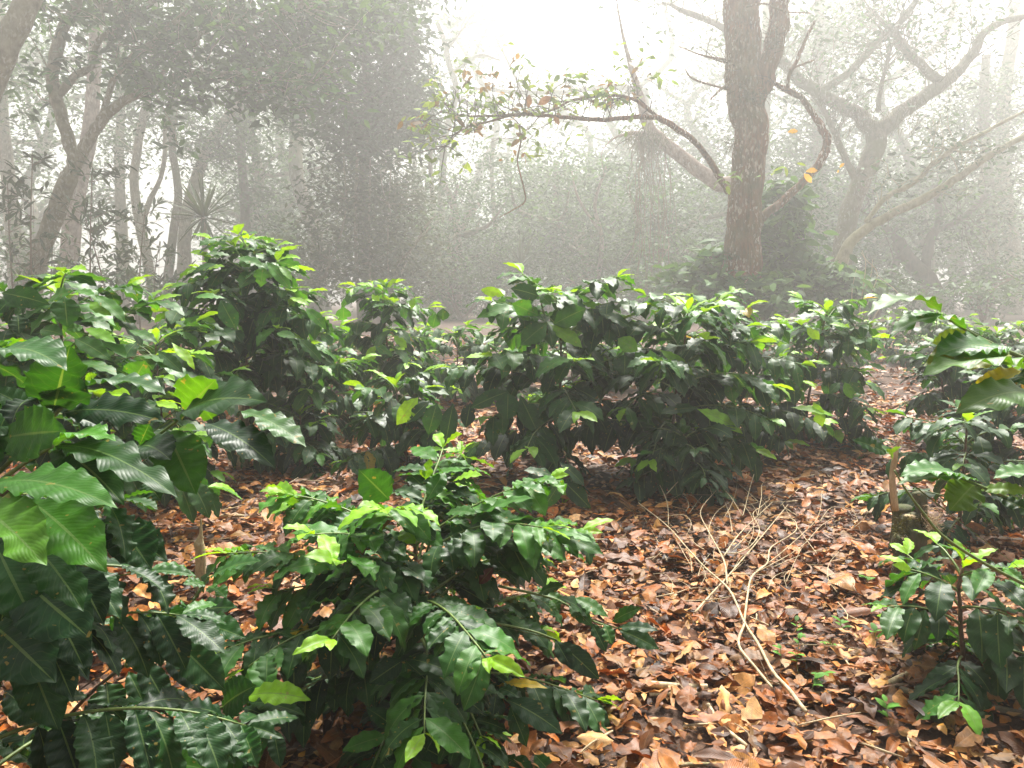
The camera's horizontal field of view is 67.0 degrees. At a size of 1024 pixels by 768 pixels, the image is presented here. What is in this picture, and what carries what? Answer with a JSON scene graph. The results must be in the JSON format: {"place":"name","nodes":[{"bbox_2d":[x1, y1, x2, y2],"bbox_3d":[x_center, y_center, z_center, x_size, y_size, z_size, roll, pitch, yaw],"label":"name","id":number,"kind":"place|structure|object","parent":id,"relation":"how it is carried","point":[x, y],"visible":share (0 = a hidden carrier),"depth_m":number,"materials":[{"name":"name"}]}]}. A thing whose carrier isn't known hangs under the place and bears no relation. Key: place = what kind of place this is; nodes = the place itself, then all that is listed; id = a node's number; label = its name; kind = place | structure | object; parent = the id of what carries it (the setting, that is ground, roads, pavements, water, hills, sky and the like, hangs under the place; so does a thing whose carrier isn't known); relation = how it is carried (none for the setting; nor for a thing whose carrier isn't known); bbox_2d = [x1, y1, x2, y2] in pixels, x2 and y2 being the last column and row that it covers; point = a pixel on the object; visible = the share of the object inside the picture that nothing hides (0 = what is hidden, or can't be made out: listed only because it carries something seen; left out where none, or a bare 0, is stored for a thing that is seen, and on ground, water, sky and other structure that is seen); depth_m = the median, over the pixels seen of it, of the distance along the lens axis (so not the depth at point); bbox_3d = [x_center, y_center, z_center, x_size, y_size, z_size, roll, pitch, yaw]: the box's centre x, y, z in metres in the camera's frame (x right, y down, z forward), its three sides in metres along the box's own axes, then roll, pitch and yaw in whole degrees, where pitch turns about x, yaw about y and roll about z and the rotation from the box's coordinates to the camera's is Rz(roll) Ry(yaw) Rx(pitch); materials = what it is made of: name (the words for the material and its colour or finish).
{"place":"outdoors","nodes":[
{"label":"outdoors","id":0,"kind":"place"},
{"bbox_2d":[0,302,1023,767],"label":"ground","id":1,"kind":"structure","parent":0,"point":[678,712],"depth_m":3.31,"materials":[{"name":"brown plant"}]},
{"bbox_2d":[0,0,43,101],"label":"leaning tree","id":2,"kind":"object","parent":1,"relation":"on","point":[17,22],"visible":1,"depth_m":18.21,"materials":[{"name":"brown plant"}]},
{"bbox_2d":[0,176,55,315],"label":"sapling","id":3,"kind":"object","parent":1,"relation":"on","point":[11,247],"visible":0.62,"depth_m":20.26,"materials":[{"name":"green plant"}]},
{"bbox_2d":[0,146,65,311],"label":"sapling","id":4,"kind":"object","parent":1,"relation":"on","point":[49,236],"visible":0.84,"depth_m":18.77,"materials":[{"name":"green plant"}]},
{"bbox_2d":[0,1,85,315],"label":"forest tree","id":5,"kind":"object","parent":1,"relation":"on","point":[7,150],"visible":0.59,"depth_m":37.50,"materials":[{"name":"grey plant"}]},
{"bbox_2d":[0,98,114,300],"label":"tree","id":6,"kind":"object","parent":1,"relation":"on","point":[41,204],"visible":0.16,"depth_m":56.86,"materials":[{"name":"grey plant"}]},
{"bbox_2d":[0,0,151,312],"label":"forest tree","id":7,"kind":"object","parent":1,"relation":"on","point":[92,108],"visible":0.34,"depth_m":31.52,"materials":[{"name":"grey plant"}]},
{"bbox_2d":[0,0,173,263],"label":"tree","id":8,"kind":"object","parent":1,"relation":"on","point":[37,214],"visible":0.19,"depth_m":53.88,"materials":[{"name":"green plant"}]},
{"bbox_2d":[41,152,137,335],"bbox_3d":[-10.612,-3.380,19.553,2.219,4.600,2.188,0,6,0],"label":"sapling","id":9,"kind":"object","parent":1,"relation":"on","point":[94,174],"visible":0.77,"depth_m":19.32,"materials":[{"name":"green plant"}]},
{"bbox_2d":[60,195,145,308],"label":"sapling","id":10,"kind":"object","parent":1,"relation":"on","point":[97,212],"visible":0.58,"depth_m":20.37,"materials":[{"name":"green plant"}]},
{"bbox_2d":[43,12,177,315],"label":"forest tree","id":11,"kind":"object","parent":1,"relation":"on","point":[120,197],"visible":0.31,"depth_m":44.39,"materials":[{"name":"grey plant"}]},
{"bbox_2d":[0,264,241,528],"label":"coffee bush","id":12,"kind":"object","parent":1,"relation":"on","point":[63,313],"visible":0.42,"depth_m":3.05,"materials":[{"name":"green plant"}]},
{"bbox_2d":[99,196,173,329],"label":"sapling","id":13,"kind":"object","parent":1,"relation":"on","point":[152,239],"visible":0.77,"depth_m":21.73,"materials":[{"name":"green plant"}]},
{"bbox_2d":[49,311,254,484],"bbox_3d":[-1.923,0.143,4.243,1.026,1.074,0.951,3,7,26],"label":"coffee bush","id":14,"kind":"object","parent":1,"relation":"on","point":[204,361],"visible":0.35,"depth_m":4.24,"materials":[{"name":"green plant"}]},
{"bbox_2d":[0,336,305,767],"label":"coffee bush","id":15,"kind":"object","parent":1,"relation":"on","point":[62,588],"visible":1,"depth_m":1.29,"materials":[{"name":"green plant"}]},
{"bbox_2d":[94,2,212,319],"bbox_3d":[-17.443,-10.442,36.240,7.268,15.165,5.062,5,8,38],"label":"forest tree","id":16,"kind":"object","parent":1,"relation":"on","point":[136,148],"visible":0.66,"depth_m":35.19,"materials":[{"name":"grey plant"}]},
{"bbox_2d":[0,554,309,767],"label":"coffee bush","id":17,"kind":"object","parent":1,"relation":"on","point":[204,669],"visible":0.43,"depth_m":1.74,"materials":[{"name":"green plant"}]},
{"bbox_2d":[120,224,195,324],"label":"sapling","id":18,"kind":"object","parent":1,"relation":"on","point":[171,253],"visible":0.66,"depth_m":23.77,"materials":[{"name":"green plant"}]},
{"bbox_2d":[144,6,237,319],"bbox_3d":[-15.636,-11.301,37.932,4.421,16.501,5.190,-5,8,-35],"label":"forest tree","id":19,"kind":"object","parent":1,"relation":"on","point":[177,184],"visible":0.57,"depth_m":37.57,"materials":[{"name":"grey plant"}]},
{"bbox_2d":[160,170,246,312],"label":"yucca","id":20,"kind":"object","parent":1,"relation":"on","point":[200,209],"visible":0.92,"depth_m":28.13,"materials":[{"name":"green plant"}]},
{"bbox_2d":[88,105,348,301],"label":"tree","id":21,"kind":"object","parent":1,"relation":"on","point":[232,213],"visible":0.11,"depth_m":55.86,"materials":[{"name":"grey plant"}]},
{"bbox_2d":[0,0,441,327],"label":"forked tree","id":22,"kind":"object","parent":1,"relation":"on","point":[287,66],"visible":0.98,"depth_m":20.76,"materials":[{"name":"green plant"}]},
{"bbox_2d":[176,31,282,308],"bbox_3d":[-14.440,-10.671,39.937,6.204,14.892,4.563,0,6,0],"label":"forest tree","id":23,"kind":"object","parent":1,"relation":"on","point":[184,243],"visible":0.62,"depth_m":39.64,"materials":[{"name":"grey plant"}]},
{"bbox_2d":[118,0,347,314],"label":"tree","id":24,"kind":"object","parent":1,"relation":"on","point":[294,173],"visible":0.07,"depth_m":44.33,"materials":[{"name":"grey plant"}]},
{"bbox_2d":[151,223,337,472],"bbox_3d":[-1.744,-0.189,4.992,1.238,1.629,1.496,-2,7,-13],"label":"coffee bush","id":25,"kind":"object","parent":1,"relation":"on","point":[275,319],"visible":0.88,"depth_m":4.81,"materials":[{"name":"green plant"}]},
{"bbox_2d":[179,6,316,294],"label":"forest tree","id":26,"kind":"object","parent":1,"relation":"on","point":[244,191],"visible":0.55,"depth_m":41.83,"materials":[{"name":"grey plant"}]},
{"bbox_2d":[111,3,403,292],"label":"tree","id":27,"kind":"object","parent":1,"relation":"on","point":[256,173],"visible":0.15,"depth_m":48.59,"materials":[{"name":"grey plant"}]},
{"bbox_2d":[165,131,403,310],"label":"tree","id":28,"kind":"object","parent":1,"relation":"on","point":[290,220],"visible":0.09,"depth_m":56.10,"materials":[{"name":"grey plant"}]},
{"bbox_2d":[249,400,356,479],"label":"coffee bush","id":29,"kind":"object","parent":1,"relation":"on","point":[312,452],"visible":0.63,"depth_m":4.92,"materials":[{"name":"green plant"}]},
{"bbox_2d":[244,318,388,469],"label":"coffee bush","id":30,"kind":"object","parent":1,"relation":"on","point":[318,393],"visible":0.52,"depth_m":5.30,"materials":[{"name":"green plant"}]},
{"bbox_2d":[253,137,463,320],"bbox_3d":[-6.341,-5.770,30.802,8.795,7.552,7.108,0,6,0],"label":"creeper thicket","id":31,"kind":"object","parent":1,"relation":"on","point":[387,206],"visible":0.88,"depth_m":29.68,"materials":[{"name":"green plant"}]},
{"bbox_2d":[254,0,467,323],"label":"evergreen tree","id":32,"kind":"object","parent":1,"relation":"on","point":[391,87],"visible":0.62,"depth_m":29.22,"materials":[{"name":"green plant"}]},
{"bbox_2d":[262,7,506,300],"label":"tree","id":33,"kind":"object","parent":1,"relation":"on","point":[455,151],"visible":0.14,"depth_m":51.96,"materials":[{"name":"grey plant"}]},
{"bbox_2d":[315,278,463,413],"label":"coffee bush","id":34,"kind":"object","parent":1,"relation":"on","point":[400,361],"visible":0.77,"depth_m":6.75,"materials":[{"name":"green plant"}]},
{"bbox_2d":[331,364,464,484],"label":"coffee bush","id":35,"kind":"object","parent":1,"relation":"on","point":[384,431],"visible":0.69,"depth_m":4.82,"materials":[{"name":"green plant"}]},
{"bbox_2d":[190,432,658,767],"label":"coffee bush","id":36,"kind":"object","parent":1,"relation":"on","point":[445,704],"visible":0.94,"depth_m":1.93,"materials":[{"name":"green plant"}]},
{"bbox_2d":[324,153,528,312],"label":"tree","id":37,"kind":"object","parent":1,"relation":"on","point":[462,295],"visible":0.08,"depth_m":51.49,"materials":[{"name":"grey plant"}]},
{"bbox_2d":[410,164,500,317],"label":"forest tree","id":38,"kind":"object","parent":1,"relation":"on","point":[456,192],"visible":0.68,"depth_m":39.86,"materials":[{"name":"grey plant"}]},
{"bbox_2d":[407,319,506,403],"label":"coffee bush","id":39,"kind":"object","parent":1,"relation":"on","point":[470,392],"visible":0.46,"depth_m":8.09,"materials":[{"name":"green plant"}]},
{"bbox_2d":[404,251,522,320],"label":"shrub","id":40,"kind":"object","parent":1,"relation":"on","point":[469,289],"visible":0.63,"depth_m":35.66,"materials":[{"name":"green plant"}]},
{"bbox_2d":[414,0,527,310],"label":"forest tree","id":41,"kind":"object","parent":1,"relation":"on","point":[448,61],"visible":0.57,"depth_m":46.03,"materials":[{"name":"grey plant"}]},
{"bbox_2d":[398,0,565,306],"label":"tree","id":42,"kind":"object","parent":1,"relation":"on","point":[491,21],"visible":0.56,"depth_m":63.41,"materials":[{"name":"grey plant"}]},
{"bbox_2d":[372,151,602,320],"bbox_3d":[-1.705,-6.449,36.553,11.438,8.495,8.409,0,6,0],"label":"tree","id":43,"kind":"object","parent":1,"relation":"on","point":[447,304],"visible":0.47,"depth_m":35.87,"materials":[{"name":"green plant"}]},
{"bbox_2d":[457,209,551,318],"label":"tree","id":44,"kind":"object","parent":1,"relation":"on","point":[497,267],"visible":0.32,"depth_m":38.22,"materials":[{"name":"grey plant"}]},
{"bbox_2d":[454,318,566,400],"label":"coffee bush","id":45,"kind":"object","parent":1,"relation":"on","point":[524,391],"visible":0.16,"depth_m":8.45,"materials":[{"name":"green plant"}]},
{"bbox_2d":[13,402,1007,767],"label":"twig litter","id":46,"kind":"object","parent":1,"relation":"on","point":[671,594],"visible":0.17,"depth_m":2.97,"materials":[{"name":"brown wood"}]},
{"bbox_2d":[445,76,578,253],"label":"tree","id":47,"kind":"object","parent":1,"relation":"on","point":[510,148],"visible":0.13,"depth_m":71.67,"materials":[{"name":"grey plant"}]},
{"bbox_2d":[414,116,678,311],"bbox_3d":[1.872,-7.212,36.943,13.894,10.320,10.214,-6,9,-43],"label":"tree","id":48,"kind":"object","parent":1,"relation":"on","point":[570,232],"visible":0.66,"depth_m":36.93,"materials":[{"name":"green plant"}]},
{"bbox_2d":[396,262,698,508],"bbox_3d":[0.229,-0.016,4.748,1.559,1.479,1.828,5,8,40],"label":"coffee bush","id":49,"kind":"object","parent":1,"relation":"on","point":[565,407],"visible":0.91,"depth_m":4.48,"materials":[{"name":"green plant"}]},
{"bbox_2d":[486,255,613,320],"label":"shrub","id":50,"kind":"object","parent":1,"relation":"on","point":[570,280],"visible":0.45,"depth_m":33.79,"materials":[{"name":"green plant"}]},
{"bbox_2d":[474,141,666,310],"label":"forest tree","id":51,"kind":"object","parent":1,"relation":"on","point":[548,181],"visible":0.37,"depth_m":41.61,"materials":[{"name":"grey plant"}]},
{"bbox_2d":[485,39,680,222],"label":"tree","id":52,"kind":"object","parent":1,"relation":"on","point":[578,123],"visible":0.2,"depth_m":65.41,"materials":[{"name":"grey plant"}]},
{"bbox_2d":[468,104,725,308],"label":"tree","id":53,"kind":"object","parent":1,"relation":"on","point":[588,138],"visible":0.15,"depth_m":49.64,"materials":[{"name":"grey plant"}]},
{"bbox_2d":[472,0,727,288],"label":"forest tree","id":54,"kind":"object","parent":1,"relation":"on","point":[645,92],"visible":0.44,"depth_m":50.06,"materials":[{"name":"green plant"}]},
{"bbox_2d":[571,153,649,301],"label":"forest tree","id":55,"kind":"object","parent":1,"relation":"on","point":[598,187],"visible":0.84,"depth_m":35.24,"materials":[{"name":"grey plant"}]},
{"bbox_2d":[549,207,673,320],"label":"tree","id":56,"kind":"object","parent":1,"relation":"on","point":[622,264],"visible":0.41,"depth_m":35.29,"materials":[{"name":"grey plant"}]},
{"bbox_2d":[507,0,721,273],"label":"tree","id":57,"kind":"object","parent":1,"relation":"on","point":[660,70],"visible":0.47,"depth_m":60.21,"materials":[{"name":"grey plant"}]},
{"bbox_2d":[387,0,843,339],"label":"shade tree","id":58,"kind":"object","parent":1,"relation":"on","point":[750,82],"visible":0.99,"depth_m":19.18,"materials":[{"name":"brown plant"}]},
{"bbox_2d":[509,113,772,300],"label":"tree","id":59,"kind":"object","parent":1,"relation":"on","point":[673,170],"visible":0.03,"depth_m":54.44,"materials":[{"name":"grey plant"}]},
{"bbox_2d":[597,224,704,324],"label":"shrub","id":60,"kind":"object","parent":1,"relation":"on","point":[649,283],"visible":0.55,"depth_m":31.25,"materials":[{"name":"green plant"}]},
{"bbox_2d":[601,0,730,192],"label":"gnarled tree","id":61,"kind":"object","parent":1,"relation":"on","point":[691,164],"visible":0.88,"depth_m":26.64,"materials":[{"name":"brown plant"}]},
{"bbox_2d":[623,135,680,286],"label":"hanging vines","id":62,"kind":"object","parent":61,"relation":"hanging from","point":[640,192],"visible":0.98,"depth_m":26.58,"materials":[{"name":"green plant"}]},
{"bbox_2d":[557,288,792,488],"bbox_3d":[0.983,0.004,4.719,1.459,1.171,1.182,-2,7,-19],"label":"coffee bush","id":63,"kind":"object","parent":1,"relation":"on","point":[716,359],"visible":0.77,"depth_m":4.54,"materials":[{"name":"green plant"}]},
{"bbox_2d":[614,418,745,506],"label":"coffee bush","id":64,"kind":"object","parent":1,"relation":"on","point":[688,476],"visible":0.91,"depth_m":4.29,"materials":[{"name":"green plant"}]},
{"bbox_2d":[584,0,812,197],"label":"tree","id":65,"kind":"object","parent":1,"relation":"on","point":[681,97],"visible":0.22,"depth_m":56.82,"materials":[{"name":"grey plant"}]},
{"bbox_2d":[641,239,760,329],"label":"shrub","id":66,"kind":"object","parent":1,"relation":"on","point":[703,275],"visible":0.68,"depth_m":19.96,"materials":[{"name":"green plant"}]},
{"bbox_2d":[646,0,770,265],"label":"forest tree","id":67,"kind":"object","parent":1,"relation":"on","point":[766,11],"visible":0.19,"depth_m":48.28,"materials":[{"name":"grey plant"}]},
{"bbox_2d":[575,119,882,319],"bbox_3d":[9.560,-7.148,36.813,13.816,10.262,10.157,-1,7,-12],"label":"tree","id":68,"kind":"object","parent":1,"relation":"on","point":[704,217],"visible":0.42,"depth_m":35.24,"materials":[{"name":"green plant"}]},
{"bbox_2d":[643,286,838,460],"bbox_3d":[1.438,-0.059,5.262,1.395,1.223,1.823,0,6,0],"label":"coffee bush","id":69,"kind":"object","parent":1,"relation":"on","point":[795,422],"visible":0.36,"depth_m":5.13,"materials":[{"name":"green plant"}]},
{"bbox_2d":[638,474,867,712],"bbox_3d":[1.124,0.655,3.671,1.176,0.146,3.126,3,7,23],"label":"fallen branch","id":70,"kind":"object","parent":1,"relation":"on","point":[792,694],"visible":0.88,"depth_m":3.17,"materials":[{"name":"beige wood"}]},
{"bbox_2d":[599,0,1023,326],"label":"gnarled tree","id":71,"kind":"object","parent":1,"relation":"on","point":[876,133],"visible":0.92,"depth_m":28.80,"materials":[{"name":"brown plant"}]},
{"bbox_2d":[723,165,906,327],"bbox_3d":[7.591,-3.485,20.727,5.324,4.775,3.684,-2,7,-20],"label":"shrub","id":72,"kind":"object","parent":1,"relation":"on","point":[790,263],"visible":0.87,"depth_m":20.36,"materials":[{"name":"green plant"}]},
{"bbox_2d":[684,25,945,311],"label":"tree","id":73,"kind":"object","parent":1,"relation":"on","point":[845,88],"visible":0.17,"depth_m":50.12,"materials":[{"name":"grey plant"}]},
{"bbox_2d":[736,291,895,446],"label":"coffee bush","id":74,"kind":"object","parent":1,"relation":"on","point":[850,382],"visible":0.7,"depth_m":5.68,"materials":[{"name":"green plant"}]},
{"bbox_2d":[766,153,884,319],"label":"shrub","id":75,"kind":"object","parent":1,"relation":"on","point":[828,242],"visible":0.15,"depth_m":31.41,"materials":[{"name":"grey plant"}]},
{"bbox_2d":[790,304,886,376],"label":"coffee bush","id":76,"kind":"object","parent":1,"relation":"on","point":[850,361],"visible":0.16,"depth_m":10.21,"materials":[{"name":"green plant"}]},
{"bbox_2d":[761,0,946,303],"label":"forest tree","id":77,"kind":"object","parent":1,"relation":"on","point":[816,140],"visible":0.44,"depth_m":43.37,"materials":[{"name":"green plant"}]},
{"bbox_2d":[815,393,895,458],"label":"coffee bush","id":78,"kind":"object","parent":1,"relation":"on","point":[853,434],"visible":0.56,"depth_m":5.55,"materials":[{"name":"green plant"}]},
{"bbox_2d":[701,0,1017,302],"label":"tree","id":79,"kind":"object","parent":1,"relation":"on","point":[906,135],"visible":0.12,"depth_m":52.42,"materials":[{"name":"grey plant"}]},
{"bbox_2d":[777,0,1006,311],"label":"tree","id":80,"kind":"object","parent":1,"relation":"on","point":[896,137],"visible":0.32,"depth_m":49.35,"materials":[{"name":"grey plant"}]},
{"bbox_2d":[860,311,931,363],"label":"coffee bush","id":81,"kind":"object","parent":1,"relation":"on","point":[887,352],"visible":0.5,"depth_m":13.45,"materials":[{"name":"green plant"}]},
{"bbox_2d":[855,260,951,322],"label":"shrub","id":82,"kind":"object","parent":1,"relation":"on","point":[901,286],"visible":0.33,"depth_m":28.19,"materials":[{"name":"green plant"}]},
{"bbox_2d":[789,135,1023,312],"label":"tree","id":83,"kind":"object","parent":1,"relation":"on","point":[917,240],"visible":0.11,"depth_m":50.83,"materials":[{"name":"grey plant"}]},
{"bbox_2d":[888,440,945,587],"bbox_3d":[1.654,0.512,3.166,0.214,0.610,0.440,3,7,26],"label":"tree stump","id":84,"kind":"object","parent":1,"relation":"on","point":[907,522],"visible":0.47,"depth_m":3.09,"materials":[{"name":"brown wood"}]},
{"bbox_2d":[815,126,1023,322],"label":"gnarled tree","id":85,"kind":"object","parent":1,"relation":"on","point":[903,253],"visible":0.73,"depth_m":34.10,"materials":[{"name":"green plant"}]},
{"bbox_2d":[878,306,973,370],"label":"coffee bush","id":86,"kind":"object","parent":1,"relation":"on","point":[924,328],"visible":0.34,"depth_m":10.67,"materials":[{"name":"green plant"}]},
{"bbox_2d":[831,87,1023,329],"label":"gnarled tree","id":87,"kind":"object","parent":1,"relation":"on","point":[852,240],"visible":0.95,"depth_m":25.72,"materials":[{"name":"brown plant"}]},
{"bbox_2d":[844,125,1023,311],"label":"tree","id":88,"kind":"object","parent":1,"relation":"on","point":[950,256],"visible":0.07,"depth_m":55.35,"materials":[{"name":"grey plant"}]},
{"bbox_2d":[850,400,1023,558],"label":"coffee bush","id":89,"kind":"object","parent":1,"relation":"on","point":[996,510],"visible":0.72,"depth_m":3.44,"materials":[{"name":"green plant"}]},
{"bbox_2d":[853,293,1023,585],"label":"coffee bush","id":90,"kind":"object","parent":1,"relation":"on","point":[998,389],"visible":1,"depth_m":1.26,"materials":[{"name":"green plant"}]},
{"bbox_2d":[862,530,1023,739],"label":"coffee bush","id":91,"kind":"object","parent":1,"relation":"on","point":[995,640],"visible":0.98,"depth_m":2.19,"materials":[{"name":"green plant"}]},
{"bbox_2d":[863,34,1023,274],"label":"tree","id":92,"kind":"object","parent":1,"relation":"on","point":[907,84],"visible":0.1,"depth_m":84.14,"materials":[{"name":"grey plant"}]},
{"bbox_2d":[897,335,996,445],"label":"coffee bush","id":93,"kind":"object","parent":1,"relation":"on","point":[929,403],"visible":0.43,"depth_m":5.58,"materials":[{"name":"green plant"}]},
{"bbox_2d":[895,53,1023,316],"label":"forest tree","id":94,"kind":"object","parent":1,"relation":"on","point":[982,108],"visible":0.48,"depth_m":41.75,"materials":[{"name":"green plant"}]},
{"bbox_2d":[915,248,1023,322],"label":"shrub","id":95,"kind":"object","parent":1,"relation":"on","point":[982,296],"visible":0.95,"depth_m":31.07,"materials":[{"name":"green plant"}]},
{"bbox_2d":[932,138,1016,318],"bbox_3d":[22.304,-7.422,37.484,3.319,8.827,3.616,-6,9,-43],"label":"forest tree","id":96,"kind":"object","parent":1,"relation":"on","point":[980,212],"visible":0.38,"depth_m":37.49,"materials":[{"name":"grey plant"}]},
{"bbox_2d":[933,363,1023,463],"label":"coffee bush","id":97,"kind":"object","parent":1,"relation":"on","point":[1007,418],"visible":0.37,"depth_m":4.74,"materials":[{"name":"green plant"}]},
{"bbox_2d":[936,317,1023,408],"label":"coffee bush","id":98,"kind":"object","parent":1,"relation":"on","point":[997,337],"visible":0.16,"depth_m":6.98,"materials":[{"name":"green plant"}]},
{"bbox_2d":[950,0,1023,314],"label":"forest tree","id":99,"kind":"object","parent":1,"relation":"on","point":[1014,245],"visible":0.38,"depth_m":46.59,"materials":[{"name":"grey plant"}]},
{"bbox_2d":[0,0,1023,301],"label":"sky","id":100,"kind":"structure","parent":0,"point":[579,28],"materials":[{"name":"white"}]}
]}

